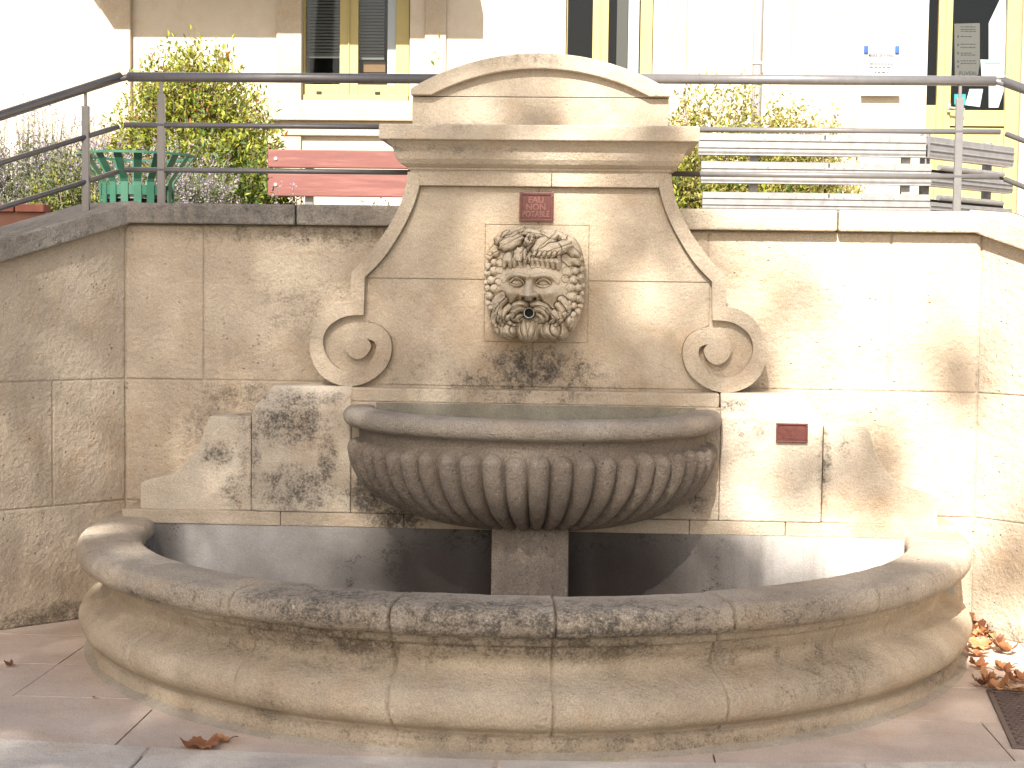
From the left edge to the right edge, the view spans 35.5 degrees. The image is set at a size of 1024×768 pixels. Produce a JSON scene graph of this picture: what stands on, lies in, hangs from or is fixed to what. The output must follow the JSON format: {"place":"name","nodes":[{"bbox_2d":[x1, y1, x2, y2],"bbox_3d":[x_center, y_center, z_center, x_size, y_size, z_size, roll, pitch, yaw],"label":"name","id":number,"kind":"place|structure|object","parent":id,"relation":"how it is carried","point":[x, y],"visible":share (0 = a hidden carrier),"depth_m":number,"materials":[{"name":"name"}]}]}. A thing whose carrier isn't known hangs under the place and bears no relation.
{"place":"outdoors","nodes":[
{"label":"outdoors","id":0,"kind":"place"},
{"bbox_2d":[271,180,303,203],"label":"lavender bush","id":1,"kind":"object","parent":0,"point":[275,202],"visible":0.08,"depth_m":8.78,"materials":[{"name":"grey plant"}]},
{"bbox_2d":[431,33,443,65],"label":"slender plant","id":2,"kind":"object","parent":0,"point":[432,62],"visible":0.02,"depth_m":10.10,"materials":[{"name":"yellow plant"}]},
{"bbox_2d":[0,0,1023,213],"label":"building","id":3,"kind":"structure","parent":0,"point":[56,45],"depth_m":12.48,"materials":[{"name":"paint"}]},
{"bbox_2d":[302,0,409,100],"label":"window","id":4,"kind":"structure","parent":3,"relation":"in","point":[398,50],"depth_m":12.60,"materials":[{"name":"beige paint"}]},
{"bbox_2d":[565,0,652,73],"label":"window","id":5,"kind":"structure","parent":3,"relation":"in","point":[627,24],"depth_m":12.48,"materials":[{"name":"beige paint"}]},
{"bbox_2d":[861,41,900,95],"bbox_3d":[2.832,-2.422,12.278,0.296,0.421,0.031,1,3,3],"label":"notice sign","id":6,"kind":"object","parent":3,"relation":"attached to","point":[881,57],"visible":0.91,"depth_m":12.28,"materials":[{"name":"white paper"}]},
{"bbox_2d":[954,94,965,104],"bbox_3d":[3.471,-2.204,12.397,0.091,0.084,0.003,1,3,3],"label":"poster","id":7,"kind":"object","parent":3,"relation":"attached to","point":[956,96],"visible":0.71,"depth_m":12.39,"materials":[{"name":"teal paper"}]},
{"bbox_2d":[954,23,979,75],"bbox_3d":[3.518,-2.579,12.375,0.205,0.422,0.004,1,3,3],"label":"poster","id":8,"kind":"object","parent":3,"relation":"attached to","point":[967,47],"visible":1,"depth_m":12.37,"materials":[{"name":"grey paper"}]},
{"bbox_2d":[925,0,1021,212],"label":"door","id":9,"kind":"structure","parent":3,"relation":"in","point":[940,115],"depth_m":12.35,"materials":[{"name":"beige paint"}]},
{"bbox_2d":[965,89,982,106],"bbox_3d":[3.577,-2.215,12.387,0.133,0.138,0.003,1,3,3],"label":"poster","id":10,"kind":"object","parent":3,"relation":"attached to","point":[974,96],"visible":1,"depth_m":12.38,"materials":[{"name":"white paper"}]},
{"bbox_2d":[980,60,1004,76],"bbox_3d":[3.715,-2.438,12.368,0.190,0.137,0.004,1,3,3],"label":"poster","id":11,"kind":"object","parent":3,"relation":"attached to","point":[992,68],"visible":0.82,"depth_m":12.37,"materials":[{"name":"white paper"}]},
{"bbox_2d":[989,0,1005,107],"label":"poster","id":12,"kind":"object","parent":3,"relation":"attached to","point":[997,31],"visible":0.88,"depth_m":12.38,"materials":[{"name":"white paper"}]},
{"bbox_2d":[0,619,1023,767],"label":"pavement","id":13,"kind":"structure","parent":0,"point":[52,683],"depth_m":5.11,"materials":[{"name":"stone"}]},
{"bbox_2d":[4,660,13,665],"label":"fallen leaf","id":14,"kind":"object","parent":13,"relation":"on","point":[11,662],"visible":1,"depth_m":5.79,"materials":[{"name":"brown plant"}]},
{"bbox_2d":[0,201,137,629],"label":"retaining wall","id":15,"kind":"structure","parent":13,"relation":"on","point":[62,380],"depth_m":6.49,"materials":[{"name":"stone"}]},
{"bbox_2d":[0,72,436,210],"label":"railing","id":16,"kind":"object","parent":15,"relation":"on","point":[160,125],"visible":0.77,"depth_m":6.70,"materials":[{"name":"grey metal"}]},
{"bbox_2d":[180,733,219,748],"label":"fallen leaf","id":17,"kind":"object","parent":13,"relation":"on","point":[200,742],"visible":1,"depth_m":4.81,"materials":[{"name":"brown plant"}]},
{"bbox_2d":[218,733,237,740],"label":"fallen leaf","id":18,"kind":"object","parent":13,"relation":"on","point":[223,737],"visible":0.94,"depth_m":4.88,"materials":[{"name":"brown plant"}]},
{"bbox_2d":[76,53,971,760],"label":"fountain","id":19,"kind":"object","parent":13,"relation":"on","point":[504,483],"visible":1,"depth_m":6.28,"materials":[{"name":"stone"}]},
{"bbox_2d":[519,192,553,221],"bbox_3d":[0.098,-0.709,6.411,0.136,0.118,0.012,1,3,3],"label":"plaque","id":20,"kind":"object","parent":19,"relation":"on","point":[535,206],"visible":1,"depth_m":6.41,"materials":[{"name":"red metal"}]},
{"bbox_2d":[776,423,807,442],"bbox_3d":[1.104,0.193,6.311,0.124,0.077,0.014,1,3,3],"label":"plaque","id":21,"kind":"object","parent":19,"relation":"attached to","point":[791,432],"visible":1,"depth_m":6.31,"materials":[{"name":"red ceramic"}]},
{"bbox_2d":[117,202,989,611],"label":"retaining wall","id":22,"kind":"structure","parent":13,"relation":"on","point":[871,320],"depth_m":6.54,"materials":[{"name":"stone"}]},
{"bbox_2d":[965,647,989,655],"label":"fallen leaf","id":23,"kind":"object","parent":13,"relation":"on","point":[976,652],"visible":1,"depth_m":6.16,"materials":[{"name":"brown plant"}]},
{"bbox_2d":[972,673,989,684],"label":"fallen leaf","id":24,"kind":"object","parent":13,"relation":"on","point":[980,681],"visible":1,"depth_m":5.66,"materials":[{"name":"brown plant"}]},
{"bbox_2d":[969,656,993,669],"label":"fallen leaf","id":25,"kind":"object","parent":13,"relation":"on","point":[980,663],"visible":0.98,"depth_m":5.95,"materials":[{"name":"brown plant"}]},
{"bbox_2d":[969,612,995,637],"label":"leaf litter","id":26,"kind":"object","parent":13,"relation":"on","point":[979,629],"visible":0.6,"depth_m":6.50,"materials":[{"name":"brown plant"}]},
{"bbox_2d":[968,636,996,648],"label":"fallen leaf","id":27,"kind":"object","parent":13,"relation":"on","point":[983,643],"visible":0.94,"depth_m":6.30,"materials":[{"name":"yellow plant"}]},
{"bbox_2d":[979,667,1002,679],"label":"fallen leaf","id":28,"kind":"object","parent":13,"relation":"on","point":[984,671],"visible":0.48,"depth_m":5.74,"materials":[{"name":"brown plant"}]},
{"bbox_2d":[981,673,1009,689],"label":"fallen leaf","id":29,"kind":"object","parent":13,"relation":"on","point":[996,684],"visible":1,"depth_m":5.65,"materials":[{"name":"brown plant"}]},
{"bbox_2d":[969,210,1023,643],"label":"retaining wall","id":30,"kind":"structure","parent":13,"relation":"on","point":[997,590],"depth_m":6.43,"materials":[{"name":"stone"}]},
{"bbox_2d":[640,74,1023,211],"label":"railing","id":31,"kind":"object","parent":30,"relation":"on","point":[957,176],"visible":0.83,"depth_m":6.59,"materials":[{"name":"grey metal"}]},
{"bbox_2d":[989,633,1014,652],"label":"fallen leaf","id":32,"kind":"object","parent":13,"relation":"on","point":[999,638],"visible":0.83,"depth_m":6.23,"materials":[{"name":"brown plant"}]},
{"bbox_2d":[986,689,1023,749],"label":"drain grate","id":33,"kind":"object","parent":13,"relation":"on","point":[1008,706],"visible":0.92,"depth_m":5.31,"materials":[{"name":"metal"}]},
{"bbox_2d":[994,660,1017,669],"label":"fallen leaf","id":34,"kind":"object","parent":13,"relation":"on","point":[1001,665],"visible":0.88,"depth_m":5.93,"materials":[{"name":"brown plant"}]},
{"bbox_2d":[994,636,1018,651],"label":"fallen leaf","id":35,"kind":"object","parent":13,"relation":"on","point":[1005,646],"visible":1,"depth_m":6.15,"materials":[{"name":"brown plant"}]},
{"bbox_2d":[1004,667,1022,683],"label":"fallen leaf","id":36,"kind":"object","parent":13,"relation":"on","point":[1010,674],"visible":0.81,"depth_m":5.73,"materials":[{"name":"brown plant"}]},
{"bbox_2d":[1004,678,1023,691],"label":"fallen leaf","id":37,"kind":"object","parent":13,"relation":"on","point":[1020,688],"visible":1,"depth_m":5.60,"materials":[{"name":"brown plant"}]},
{"bbox_2d":[1014,669,1023,681],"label":"fallen leaf","id":38,"kind":"object","parent":13,"relation":"on","point":[1019,674],"visible":1,"depth_m":5.77,"materials":[{"name":"brown plant"}]},
{"bbox_3d":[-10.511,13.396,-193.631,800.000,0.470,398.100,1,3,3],"label":"road","id":39,"kind":"structure","parent":0,"visible":0},
{"bbox_2d":[0,739,1023,767],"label":"kerb","id":40,"kind":"structure","parent":39,"relation":"on","point":[14,753],"depth_m":4.68,"materials":[{"name":"grey stone"}]},
{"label":"terrace","id":41,"kind":"structure","parent":0,"visible":0},
{"bbox_2d":[0,204,50,226],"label":"brick border","id":42,"kind":"object","parent":41,"relation":"on","point":[18,213],"visible":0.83,"depth_m":7.85,"materials":[{"name":"brick"}]},
{"bbox_2d":[6,148,130,211],"bbox_3d":[-2.651,-1.027,9.694,0.773,0.804,0.704,3,4,35],"label":"shrub","id":43,"kind":"object","parent":41,"relation":"on","point":[58,202],"visible":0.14,"depth_m":9.58,"materials":[{"name":"green plant"}]},
{"bbox_2d":[0,86,149,211],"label":"lavender bush","id":44,"kind":"object","parent":41,"relation":"on","point":[11,189],"visible":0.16,"depth_m":9.91,"materials":[{"name":"grey plant"}]},
{"bbox_2d":[51,98,131,179],"bbox_3d":[-2.832,-1.362,11.091,1.072,1.220,0.636,1,3,3],"label":"lavender bush","id":45,"kind":"object","parent":41,"relation":"on","point":[94,130],"depth_m":11.07,"materials":[{"name":"grey plant"}]},
{"bbox_2d":[76,150,196,202],"bbox_3d":[-1.970,-0.908,8.406,0.614,0.588,0.614,1,3,3],"label":"litter bin","id":46,"kind":"object","parent":41,"relation":"on","point":[124,191],"visible":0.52,"depth_m":8.23,"materials":[{"name":"green metal"}]},
{"bbox_2d":[93,128,249,203],"bbox_3d":[-1.960,-1.048,9.264,0.881,0.905,0.640,1,3,3],"label":"lavender bush","id":47,"kind":"object","parent":41,"relation":"on","point":[186,194],"visible":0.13,"depth_m":9.16,"materials":[{"name":"grey plant"}]},
{"bbox_2d":[92,24,292,202],"bbox_3d":[-2.092,-1.502,10.520,1.326,1.708,1.130,1,3,3],"label":"shrub","id":48,"kind":"object","parent":41,"relation":"on","point":[188,102],"visible":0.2,"depth_m":10.35,"materials":[{"name":"green plant"}]},
{"bbox_2d":[142,121,303,204],"bbox_3d":[-1.787,-1.116,9.924,1.065,1.014,0.913,1,3,3],"label":"shrub","id":49,"kind":"object","parent":41,"relation":"on","point":[246,190],"visible":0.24,"depth_m":9.83,"materials":[{"name":"green plant"}]},
{"bbox_2d":[268,197,388,204],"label":"plants","id":50,"kind":"object","parent":41,"relation":"on","point":[360,200],"visible":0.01,"depth_m":10.01,"materials":[{"name":"green plant"}]},
{"bbox_2d":[268,149,407,204],"bbox_3d":[-0.510,-1.035,9.838,1.900,0.749,0.536,1,3,3],"label":"wooden bench","id":51,"kind":"object","parent":41,"relation":"on","point":[309,187],"visible":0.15,"depth_m":9.59,"materials":[{"name":"red wood"}]},
{"bbox_2d":[672,132,716,208],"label":"shrub","id":52,"kind":"object","parent":41,"relation":"on","point":[684,187],"visible":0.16,"depth_m":8.25,"materials":[{"name":"green plant"}]},
{"bbox_2d":[668,69,840,192],"bbox_3d":[1.297,-1.266,9.872,1.540,1.365,1.095,1,3,3],"label":"shrub","id":53,"kind":"object","parent":41,"relation":"on","point":[694,118],"visible":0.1,"depth_m":9.71,"materials":[{"name":"green plant"}]},
{"bbox_2d":[685,156,861,208],"bbox_3d":[1.311,-0.824,8.091,1.166,0.710,0.484,1,3,3],"label":"shrub","id":54,"kind":"object","parent":41,"relation":"on","point":[794,189],"visible":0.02,"depth_m":8.03,"materials":[{"name":"green plant"}]},
{"bbox_2d":[747,98,865,193],"bbox_3d":[1.784,-1.187,10.062,0.868,1.194,0.891,1,3,3],"label":"shrub","id":55,"kind":"object","parent":41,"relation":"on","point":[832,187],"visible":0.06,"depth_m":9.90,"materials":[{"name":"green plant"}]},
{"bbox_2d":[698,133,931,210],"bbox_3d":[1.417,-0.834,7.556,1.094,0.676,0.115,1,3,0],"label":"bench","id":56,"kind":"object","parent":41,"relation":"on","point":[754,147],"visible":0.93,"depth_m":7.49,"materials":[{"name":"grey wood"}]},
{"bbox_2d":[918,134,1014,212],"bbox_3d":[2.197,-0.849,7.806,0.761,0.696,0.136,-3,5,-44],"label":"bench","id":57,"kind":"object","parent":41,"relation":"on","point":[987,156],"visible":0.69,"depth_m":7.75,"materials":[{"name":"grey wood"}]}
]}

